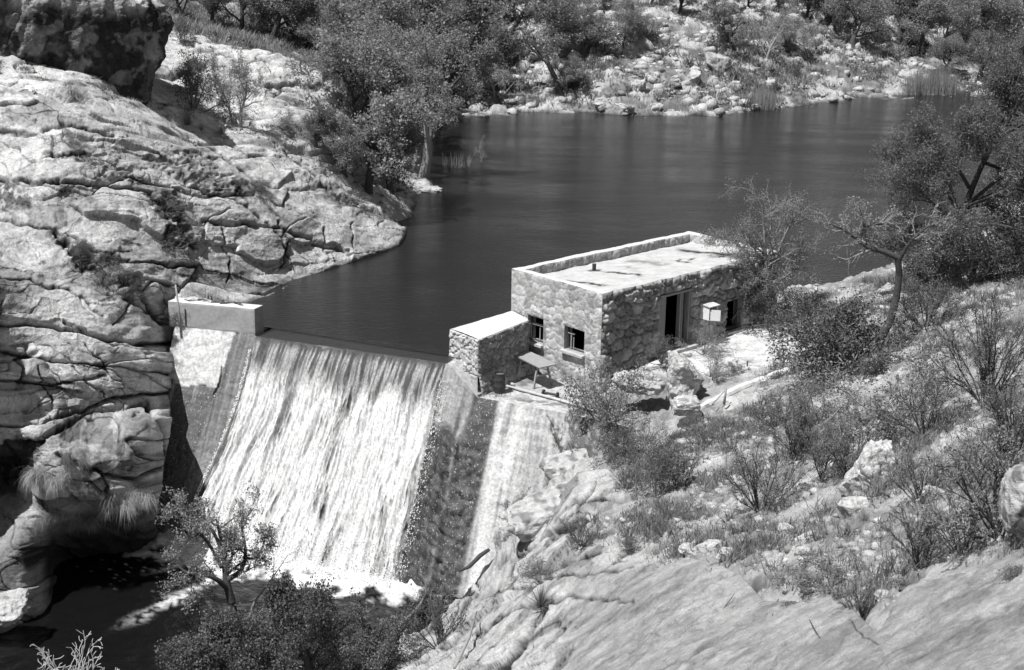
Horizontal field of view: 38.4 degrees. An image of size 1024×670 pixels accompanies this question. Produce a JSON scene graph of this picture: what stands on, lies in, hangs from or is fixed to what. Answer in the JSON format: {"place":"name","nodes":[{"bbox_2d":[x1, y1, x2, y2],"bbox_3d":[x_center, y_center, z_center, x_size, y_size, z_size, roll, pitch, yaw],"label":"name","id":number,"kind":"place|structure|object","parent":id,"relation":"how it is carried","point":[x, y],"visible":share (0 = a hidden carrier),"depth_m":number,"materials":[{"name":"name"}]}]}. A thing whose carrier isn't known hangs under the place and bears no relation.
{"place":"outdoors","nodes":[
{"label":"outdoors","id":0,"kind":"place"},
{"bbox_2d":[0,86,406,632],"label":"rock slope","id":1,"kind":"structure","parent":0,"point":[86,363],"depth_m":54.94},
{"bbox_2d":[0,588,28,626],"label":"shore boulder","id":2,"kind":"object","parent":1,"relation":"on","point":[13,606],"visible":1,"depth_m":46.17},
{"bbox_2d":[16,461,72,501],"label":"hanging grass","id":3,"kind":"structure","parent":1,"relation":"attached to","point":[33,476],"depth_m":48.18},
{"bbox_2d":[95,487,160,523],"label":"hanging grass","id":4,"kind":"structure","parent":1,"relation":"hanging from","point":[127,506],"depth_m":49.51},
{"bbox_2d":[0,0,1023,669],"bbox_3d":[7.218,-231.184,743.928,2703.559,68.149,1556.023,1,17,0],"label":"ground","id":5,"kind":"structure","parent":0,"point":[750,348],"depth_m":59.96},
{"bbox_2d":[30,630,119,669],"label":"leafless shrub","id":6,"kind":"object","parent":5,"relation":"on","point":[42,652],"visible":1,"depth_m":39.90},
{"bbox_2d":[0,0,173,105],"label":"overhanging boulder","id":7,"kind":"object","parent":5,"relation":"on","point":[119,45],"visible":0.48,"depth_m":63.01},
{"bbox_2d":[169,43,236,122],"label":"bush","id":8,"kind":"object","parent":5,"relation":"on","point":[194,67],"visible":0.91,"depth_m":69.50,"materials":[{"name":"grey plant"}]},
{"bbox_2d":[0,37,416,288],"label":"bank scrub","id":9,"kind":"object","parent":5,"relation":"on","point":[321,164],"visible":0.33,"depth_m":71.42,"materials":[{"name":"grey plant"}]},
{"bbox_2d":[154,606,274,669],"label":"leafy tree","id":10,"kind":"object","parent":5,"relation":"on","point":[209,643],"visible":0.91,"depth_m":41.01,"materials":[{"name":"grey plant"}]},
{"bbox_2d":[154,480,279,621],"bbox_3d":[-9.657,7.202,47.921,4.182,4.784,3.625,1,17,0],"label":"gnarled tree","id":11,"kind":"object","parent":5,"relation":"on","point":[223,540],"visible":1,"depth_m":47.79,"materials":[{"name":"grey plant"}]},
{"bbox_2d":[196,48,237,123],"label":"bare tree","id":12,"kind":"object","parent":5,"relation":"on","point":[222,89],"visible":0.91,"depth_m":70.42,"materials":[{"name":"grey plant"}]},
{"bbox_2d":[0,530,458,669],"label":"pool","id":13,"kind":"structure","parent":5,"relation":"in","point":[121,609],"depth_m":49.55,"materials":[{"name":"liquid"}]},
{"bbox_2d":[225,38,268,127],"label":"bare tree","id":14,"kind":"object","parent":5,"relation":"on","point":[237,72],"visible":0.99,"depth_m":69.91,"materials":[{"name":"grey plant"}]},
{"bbox_2d":[215,592,303,669],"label":"leafy tree","id":15,"kind":"object","parent":5,"relation":"on","point":[255,630],"visible":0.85,"depth_m":41.41,"materials":[{"name":"grey plant"}]},
{"bbox_2d":[244,0,319,38],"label":"oak tree","id":16,"kind":"object","parent":5,"relation":"on","point":[298,8],"visible":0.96,"depth_m":117.11,"materials":[{"name":"grey plant"}]},
{"bbox_2d":[251,0,322,45],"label":"oak tree","id":17,"kind":"object","parent":5,"relation":"on","point":[290,30],"visible":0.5,"depth_m":118.29,"materials":[{"name":"grey plant"}]},
{"bbox_2d":[257,569,377,669],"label":"leafy tree","id":18,"kind":"object","parent":5,"relation":"on","point":[319,624],"visible":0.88,"depth_m":42.21,"materials":[{"name":"grey plant"}]},
{"bbox_2d":[299,102,338,147],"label":"oak","id":19,"kind":"object","parent":5,"relation":"on","point":[324,115],"visible":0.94,"depth_m":72.12,"materials":[{"name":"grey plant"}]},
{"bbox_2d":[319,113,370,177],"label":"oak","id":20,"kind":"object","parent":5,"relation":"on","point":[355,147],"visible":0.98,"depth_m":72.27,"materials":[{"name":"grey plant"}]},
{"bbox_2d":[283,28,421,137],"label":"oak tree","id":21,"kind":"object","parent":5,"relation":"on","point":[346,57],"visible":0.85,"depth_m":75.15,"materials":[{"name":"grey plant"}]},
{"bbox_2d":[312,0,425,71],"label":"oak tree","id":22,"kind":"object","parent":5,"relation":"on","point":[389,8],"visible":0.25,"depth_m":105.63,"materials":[{"name":"grey plant"}]},
{"bbox_2d":[304,18,442,128],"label":"oak tree","id":23,"kind":"object","parent":5,"relation":"on","point":[358,35],"visible":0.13,"depth_m":94.16,"materials":[{"name":"grey plant"}]},
{"bbox_2d":[327,599,423,669],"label":"leafy tree","id":24,"kind":"object","parent":5,"relation":"on","point":[375,644],"visible":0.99,"depth_m":42.06,"materials":[{"name":"grey plant"}]},
{"bbox_2d":[332,52,424,166],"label":"oak tree","id":25,"kind":"object","parent":5,"relation":"on","point":[367,107],"visible":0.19,"depth_m":76.21,"materials":[{"name":"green plant"}]},
{"bbox_2d":[314,0,458,34],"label":"oak tree","id":26,"kind":"object","parent":5,"relation":"on","point":[432,12],"visible":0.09,"depth_m":111.94,"materials":[{"name":"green plant"}]},
{"bbox_2d":[336,84,442,195],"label":"oak tree","id":27,"kind":"object","parent":5,"relation":"on","point":[393,115],"visible":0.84,"depth_m":72.93,"materials":[{"name":"grey plant"}]},
{"bbox_2d":[314,0,464,106],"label":"oak tree","id":28,"kind":"object","parent":5,"relation":"on","point":[345,19],"visible":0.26,"depth_m":97.78,"materials":[{"name":"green plant"}]},
{"bbox_2d":[156,326,631,597],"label":"stone dam","id":29,"kind":"structure","parent":5,"relation":"on","point":[488,452],"depth_m":51.40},
{"bbox_2d":[168,298,263,335],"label":"wing wall","id":30,"kind":"structure","parent":29,"relation":"on","point":[236,317],"depth_m":55.80,"materials":[{"name":"concrete"}]},
{"bbox_2d":[184,327,454,580],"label":"waterfall","id":31,"kind":"structure","parent":29,"relation":"on","point":[332,436],"depth_m":52.91,"materials":[{"name":"liquid"}]},
{"bbox_2d":[172,350,448,586],"bbox_3d":[-7.354,4.692,52.695,9.284,6.598,4.548,8,18,22],"label":"spray","id":32,"kind":"object","parent":31,"relation":"on","point":[229,420],"visible":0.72,"depth_m":51.77,"materials":[{"name":"white"}]},
{"bbox_2d":[560,352,647,437],"bbox_3d":[3.123,2.321,49.906,2.816,3.222,3.052,-11,20,-35],"label":"shrub","id":33,"kind":"object","parent":29,"relation":"on","point":[600,403],"visible":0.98,"depth_m":49.65,"materials":[{"name":"grey plant"}]},
{"bbox_2d":[366,117,426,194],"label":"oak tree","id":34,"kind":"object","parent":5,"relation":"on","point":[409,148],"visible":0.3,"depth_m":77.35,"materials":[{"name":"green plant"}]},
{"bbox_2d":[328,4,499,178],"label":"shoreline oak","id":35,"kind":"object","parent":5,"relation":"on","point":[446,110],"visible":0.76,"depth_m":84.75,"materials":[{"name":"grey plant"}]},
{"bbox_2d":[393,580,469,622],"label":"bush","id":36,"kind":"object","parent":5,"relation":"on","point":[421,595],"visible":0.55,"depth_m":49.17,"materials":[{"name":"grey plant"}]},
{"bbox_2d":[403,22,478,90],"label":"oak tree","id":37,"kind":"object","parent":5,"relation":"on","point":[456,40],"visible":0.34,"depth_m":105.63,"materials":[{"name":"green plant"}]},
{"bbox_2d":[402,0,484,90],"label":"oak tree","id":38,"kind":"object","parent":5,"relation":"on","point":[468,26],"visible":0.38,"depth_m":112.25,"materials":[{"name":"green plant"}]},
{"bbox_2d":[425,0,500,102],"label":"oak tree","id":39,"kind":"object","parent":5,"relation":"on","point":[485,34],"visible":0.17,"depth_m":115.61,"materials":[{"name":"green plant"}]},
{"bbox_2d":[420,0,514,108],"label":"straight tree","id":40,"kind":"object","parent":5,"relation":"on","point":[503,7],"visible":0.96,"depth_m":113.15,"materials":[{"name":"grey plant"}]},
{"bbox_2d":[449,311,534,395],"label":"small stone shed","id":41,"kind":"structure","parent":5,"relation":"on","point":[483,350],"depth_m":53.01,"materials":[{"name":"stone"}]},
{"bbox_2d":[462,48,530,102],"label":"tree","id":42,"kind":"object","parent":5,"relation":"on","point":[491,82],"visible":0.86,"depth_m":113.69,"materials":[{"name":"grey plant"}]},
{"bbox_2d":[453,0,543,69],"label":"oak","id":43,"kind":"object","parent":5,"relation":"on","point":[518,21],"visible":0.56,"depth_m":120.49,"materials":[{"name":"grey plant"}]},
{"bbox_2d":[515,350,555,388],"bbox_3d":[0.796,1.299,53.749,0.909,0.891,1.972,-9,19,-30],"label":"picnic table","id":44,"kind":"object","parent":5,"relation":"on","point":[532,359],"visible":1,"depth_m":53.48,"materials":[{"name":"grey wood"}]},
{"bbox_2d":[502,30,571,96],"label":"leaning tree","id":45,"kind":"object","parent":5,"relation":"on","point":[538,52],"visible":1,"depth_m":114.65,"materials":[{"name":"grey plant"}]},
{"bbox_2d":[509,552,573,593],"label":"bush","id":46,"kind":"object","parent":5,"relation":"on","point":[534,575],"visible":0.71,"depth_m":39.72,"materials":[{"name":"grey plant"}]},
{"bbox_2d":[516,0,589,46],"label":"tree","id":47,"kind":"object","parent":5,"relation":"on","point":[552,13],"visible":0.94,"depth_m":118.92,"materials":[{"name":"grey plant"}]},
{"bbox_2d":[539,448,588,481],"bbox_3d":[1.858,4.481,49.603,1.762,0.847,1.115,-19,37,-6],"label":"rock","id":48,"kind":"object","parent":5,"relation":"on","point":[552,466],"visible":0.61,"depth_m":49.34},
{"bbox_2d":[546,57,591,95],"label":"tree","id":49,"kind":"object","parent":5,"relation":"on","point":[567,72],"visible":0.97,"depth_m":115.42,"materials":[{"name":"grey plant"}]},
{"bbox_2d":[160,0,1017,140],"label":"hill brush","id":50,"kind":"object","parent":5,"relation":"on","point":[226,31],"visible":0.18,"depth_m":121.04,"materials":[{"name":"grey plant"}]},
{"bbox_2d":[551,10,629,61],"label":"tree","id":51,"kind":"object","parent":5,"relation":"on","point":[595,31],"visible":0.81,"depth_m":119.07,"materials":[{"name":"grey plant"}]},
{"bbox_2d":[167,0,1020,134],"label":"hill grass","id":52,"kind":"structure","parent":5,"relation":"on","point":[628,53],"depth_m":122.30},
{"bbox_2d":[586,423,646,471],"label":"bush","id":53,"kind":"object","parent":5,"relation":"on","point":[628,441],"visible":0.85,"depth_m":47.07,"materials":[{"name":"grey plant"}]},
{"bbox_2d":[242,0,1022,115],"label":"hill scree","id":54,"kind":"structure","parent":5,"relation":"on","point":[476,105],"depth_m":120.59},
{"bbox_2d":[611,0,653,30],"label":"tree","id":55,"kind":"object","parent":5,"relation":"on","point":[632,11],"visible":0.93,"depth_m":120.27,"materials":[{"name":"grey plant"}]},
{"bbox_2d":[595,412,677,469],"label":"bush","id":56,"kind":"object","parent":5,"relation":"on","point":[645,438],"visible":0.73,"depth_m":47.13,"materials":[{"name":"grey plant"}]},
{"bbox_2d":[612,369,665,395],"bbox_3d":[4.337,1.589,50.561,1.856,0.836,1.123,1,17,0],"label":"rock","id":57,"kind":"object","parent":5,"relation":"on","point":[653,383],"visible":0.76,"depth_m":50.20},
{"bbox_2d":[511,231,779,393],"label":"stone house","id":58,"kind":"structure","parent":5,"relation":"on","point":[622,305],"depth_m":54.70,"materials":[{"name":"stone"}]},
{"bbox_2d":[621,436,691,514],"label":"bush","id":59,"kind":"object","parent":5,"relation":"on","point":[656,469],"visible":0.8,"depth_m":43.16,"materials":[{"name":"grey plant"}]},
{"bbox_2d":[665,350,704,409],"bbox_3d":[5.983,1.674,50.673,1.323,2.452,1.684,0,17,-2],"label":"rock outcrop","id":60,"kind":"object","parent":5,"relation":"on","point":[684,376],"visible":0.75,"depth_m":49.98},
{"bbox_2d":[658,442,711,488],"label":"fan shrub","id":61,"kind":"object","parent":5,"relation":"on","point":[688,460],"visible":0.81,"depth_m":43.48,"materials":[{"name":"grey plant"}]},
{"bbox_2d":[671,395,701,417],"bbox_3d":[5.805,2.344,48.788,0.981,0.693,0.837,1,17,0],"label":"rock","id":62,"kind":"object","parent":5,"relation":"on","point":[684,403],"visible":0.91,"depth_m":48.49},
{"bbox_2d":[386,468,1023,669],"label":"rock ledges","id":63,"kind":"object","parent":5,"relation":"on","point":[628,612],"visible":0.94,"depth_m":29.57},
{"bbox_2d":[400,589,470,650],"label":"fan shrub","id":64,"kind":"object","parent":63,"relation":"on","point":[437,629],"visible":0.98,"depth_m":41.79,"materials":[{"name":"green plant"}]},
{"bbox_2d":[506,481,568,541],"bbox_3d":[1.048,5.620,46.767,2.781,0.883,1.495,-23,36,-10],"label":"rock","id":65,"kind":"object","parent":63,"relation":"on","point":[529,516],"visible":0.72,"depth_m":46.40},
{"bbox_2d":[556,509,609,546],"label":"fan shrub","id":66,"kind":"object","parent":63,"relation":"on","point":[570,529],"visible":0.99,"depth_m":41.25,"materials":[{"name":"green plant"}]},
{"bbox_2d":[764,549,870,599],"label":"bush","id":67,"kind":"object","parent":63,"relation":"on","point":[821,566],"visible":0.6,"depth_m":27.09,"materials":[{"name":"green plant"}]},
{"bbox_2d":[829,566,895,618],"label":"fan shrub","id":68,"kind":"object","parent":63,"relation":"on","point":[856,598],"visible":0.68,"depth_m":24.02,"materials":[{"name":"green plant"}]},
{"bbox_2d":[670,320,741,358],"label":"bush","id":69,"kind":"object","parent":5,"relation":"on","point":[712,343],"visible":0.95,"depth_m":54.16,"materials":[{"name":"grey plant"}]},
{"bbox_2d":[692,1,757,52],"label":"tree","id":70,"kind":"object","parent":5,"relation":"on","point":[722,15],"visible":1,"depth_m":123.55,"materials":[{"name":"grey plant"}]},
{"bbox_2d":[477,259,1023,609],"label":"dry grass","id":71,"kind":"structure","parent":5,"relation":"on","point":[896,522],"depth_m":37.74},
{"bbox_2d":[492,249,1023,653],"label":"scrub","id":72,"kind":"object","parent":5,"relation":"on","point":[769,537],"visible":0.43,"depth_m":37.98,"materials":[{"name":"grey plant"}]},
{"bbox_2d":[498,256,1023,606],"bbox_3d":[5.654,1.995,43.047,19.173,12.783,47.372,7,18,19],"label":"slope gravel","id":73,"kind":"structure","parent":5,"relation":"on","point":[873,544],"depth_m":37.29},
{"bbox_2d":[695,172,826,325],"bbox_3d":[9.833,-3.268,57.596,5.024,6.207,4.096,8,18,22],"label":"bare tree","id":74,"kind":"object","parent":5,"relation":"on","point":[757,300],"visible":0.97,"depth_m":57.18,"materials":[{"name":"grey plant"}]},
{"bbox_2d":[710,427,814,511],"bbox_3d":[6.499,3.498,37.457,2.481,2.328,2.445,-11,20,-34],"label":"fan shrub","id":75,"kind":"object","parent":5,"relation":"on","point":[757,480],"visible":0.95,"depth_m":37.59,"materials":[{"name":"grey plant"}]},
{"bbox_2d":[742,4,800,58],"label":"tree","id":76,"kind":"object","parent":5,"relation":"on","point":[788,32],"visible":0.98,"depth_m":124.22,"materials":[{"name":"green plant"}]},
{"bbox_2d":[747,386,815,429],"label":"fan shrub","id":77,"kind":"object","parent":5,"relation":"on","point":[767,421],"visible":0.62,"depth_m":45.48,"materials":[{"name":"grey plant"}]},
{"bbox_2d":[733,282,850,338],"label":"bush","id":78,"kind":"object","parent":5,"relation":"on","point":[777,317],"visible":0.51,"depth_m":56.19,"materials":[{"name":"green plant"}]},
{"bbox_2d":[760,395,847,460],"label":"fan shrub","id":79,"kind":"object","parent":5,"relation":"on","point":[795,431],"visible":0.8,"depth_m":40.73,"materials":[{"name":"grey plant"}]},
{"bbox_2d":[761,374,865,430],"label":"bush","id":80,"kind":"object","parent":5,"relation":"on","point":[802,394],"visible":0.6,"depth_m":43.44,"materials":[{"name":"grey plant"}]},
{"bbox_2d":[764,286,888,398],"bbox_3d":[10.582,0.467,48.497,3.504,4.126,6.272,0,17,-2],"label":"bush","id":81,"kind":"object","parent":5,"relation":"on","point":[836,323],"visible":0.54,"depth_m":48.00,"materials":[{"name":"grey plant"}]},
{"bbox_2d":[803,422,854,480],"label":"fan shrub","id":82,"kind":"object","parent":5,"relation":"on","point":[819,461],"visible":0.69,"depth_m":37.63,"materials":[{"name":"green plant"}]},
{"bbox_2d":[765,296,923,380],"bbox_3d":[10.973,0.469,47.233,5.611,3.362,5.014,12,20,33],"label":"bush","id":83,"kind":"object","parent":5,"relation":"on","point":[850,340],"visible":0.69,"depth_m":46.89,"materials":[{"name":"grey plant"}]},
{"bbox_2d":[813,407,891,480],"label":"fan shrub","id":84,"kind":"object","parent":5,"relation":"on","point":[845,449],"visible":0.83,"depth_m":36.87,"materials":[{"name":"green plant"}]},
{"bbox_2d":[819,0,899,49],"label":"oak tree","id":85,"kind":"object","parent":5,"relation":"on","point":[866,13],"visible":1,"depth_m":134.22,"materials":[{"name":"grey plant"}]},
{"bbox_2d":[838,439,899,496],"bbox_3d":[8.456,3.287,34.587,1.212,1.665,1.186,-6,18,-22],"label":"pale boulder","id":86,"kind":"object","parent":5,"relation":"on","point":[866,465],"visible":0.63,"depth_m":34.17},
{"bbox_2d":[810,195,956,353],"bbox_3d":[11.604,-1.811,46.851,4.439,5.431,2.009,3,17,6],"label":"crooked tree","id":87,"kind":"object","parent":5,"relation":"on","point":[897,258],"visible":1,"depth_m":46.42,"materials":[{"name":"grey plant"}]},
{"bbox_2d":[809,334,977,441],"bbox_3d":[10.140,1.576,38.700,5.566,3.175,4.756,12,20,32],"label":"bush","id":88,"kind":"object","parent":5,"relation":"on","point":[922,373],"visible":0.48,"depth_m":38.59,"materials":[{"name":"grey plant"}]},
{"bbox_2d":[864,0,931,44],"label":"oak tree","id":89,"kind":"object","parent":5,"relation":"on","point":[912,10],"visible":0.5,"depth_m":138.39,"materials":[{"name":"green plant"}]},
{"bbox_2d":[856,369,981,437],"bbox_3d":[10.226,1.738,36.119,3.087,1.786,2.111,14,21,37],"label":"fan shrub","id":90,"kind":"object","parent":5,"relation":"on","point":[933,408],"visible":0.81,"depth_m":36.17,"materials":[{"name":"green plant"}]},
{"bbox_2d":[877,438,964,499],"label":"fan shrub","id":91,"kind":"object","parent":5,"relation":"on","point":[919,479],"visible":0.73,"depth_m":30.28,"materials":[{"name":"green plant"}]},
{"bbox_2d":[890,0,952,54],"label":"oak tree","id":92,"kind":"object","parent":5,"relation":"on","point":[913,34],"visible":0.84,"depth_m":136.67,"materials":[{"name":"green plant"}]},
{"bbox_2d":[875,495,972,568],"bbox_3d":[6.917,3.288,24.342,1.558,1.332,1.964,1,17,-1],"label":"fan shrub","id":93,"kind":"object","parent":5,"relation":"on","point":[923,541],"visible":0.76,"depth_m":24.33,"materials":[{"name":"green plant"}]},
{"bbox_2d":[882,277,979,330],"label":"fan shrub","id":94,"kind":"object","parent":5,"relation":"on","point":[937,302],"visible":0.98,"depth_m":47.19,"materials":[{"name":"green plant"}]},
{"bbox_2d":[905,61,958,94],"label":"reeds","id":95,"kind":"object","parent":5,"relation":"on","point":[932,82],"visible":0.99,"depth_m":128.18,"materials":[{"name":"grey plant"}]},
{"bbox_2d":[891,263,978,312],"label":"bush","id":96,"kind":"object","parent":5,"relation":"on","point":[911,283],"visible":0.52,"depth_m":51.93,"materials":[{"name":"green plant"}]},
{"bbox_2d":[852,0,1023,295],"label":"juniper tree","id":97,"kind":"object","parent":5,"relation":"on","point":[933,160],"visible":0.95,"depth_m":53.64,"materials":[{"name":"grey plant"}]},
{"bbox_2d":[925,33,973,74],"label":"bush","id":98,"kind":"object","parent":5,"relation":"on","point":[938,50],"visible":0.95,"depth_m":133.29,"materials":[{"name":"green plant"}]},
{"bbox_2d":[912,481,1006,553],"bbox_3d":[7.145,3.006,23.182,1.508,1.169,2.204,-9,19,-29],"label":"fan shrub","id":99,"kind":"object","parent":5,"relation":"on","point":[951,535],"visible":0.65,"depth_m":23.27,"materials":[{"name":"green plant"}]},
{"bbox_2d":[904,228,1023,293],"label":"bush","id":100,"kind":"object","parent":5,"relation":"on","point":[973,277],"visible":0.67,"depth_m":53.66,"materials":[{"name":"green plant"}]},
{"bbox_2d":[914,394,1023,552],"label":"fan shrub","id":101,"kind":"object","parent":5,"relation":"on","point":[993,470],"visible":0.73,"depth_m":23.04,"materials":[{"name":"grey plant"}]},
{"bbox_2d":[924,279,1023,401],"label":"fan shrub","id":102,"kind":"object","parent":5,"relation":"on","point":[981,359],"visible":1,"depth_m":35.63,"materials":[{"name":"grey plant"}]},
{"bbox_2d":[947,0,1017,56],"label":"oak tree","id":103,"kind":"object","parent":5,"relation":"on","point":[984,7],"visible":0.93,"depth_m":137.93,"materials":[{"name":"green plant"}]},
{"bbox_2d":[962,28,1019,79],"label":"oak tree","id":104,"kind":"object","parent":5,"relation":"on","point":[976,40],"visible":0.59,"depth_m":132.18,"materials":[{"name":"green plant"}]},
{"bbox_2d":[967,359,1023,455],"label":"fan shrub","id":105,"kind":"object","parent":5,"relation":"on","point":[1001,414],"visible":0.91,"depth_m":28.90,"materials":[{"name":"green plant"}]},
{"bbox_2d":[989,0,1023,42],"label":"oak tree","id":106,"kind":"object","parent":5,"relation":"on","point":[1017,12],"visible":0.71,"depth_m":139.76,"materials":[{"name":"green plant"}]},
{"bbox_2d":[999,462,1023,540],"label":"rock","id":107,"kind":"object","parent":5,"relation":"on","point":[1011,506],"visible":0.98,"depth_m":21.45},
{"bbox_2d":[248,93,1023,350],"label":"lake","id":108,"kind":"structure","parent":0,"point":[533,188],"depth_m":82.16,"materials":[{"name":"black liquid"}]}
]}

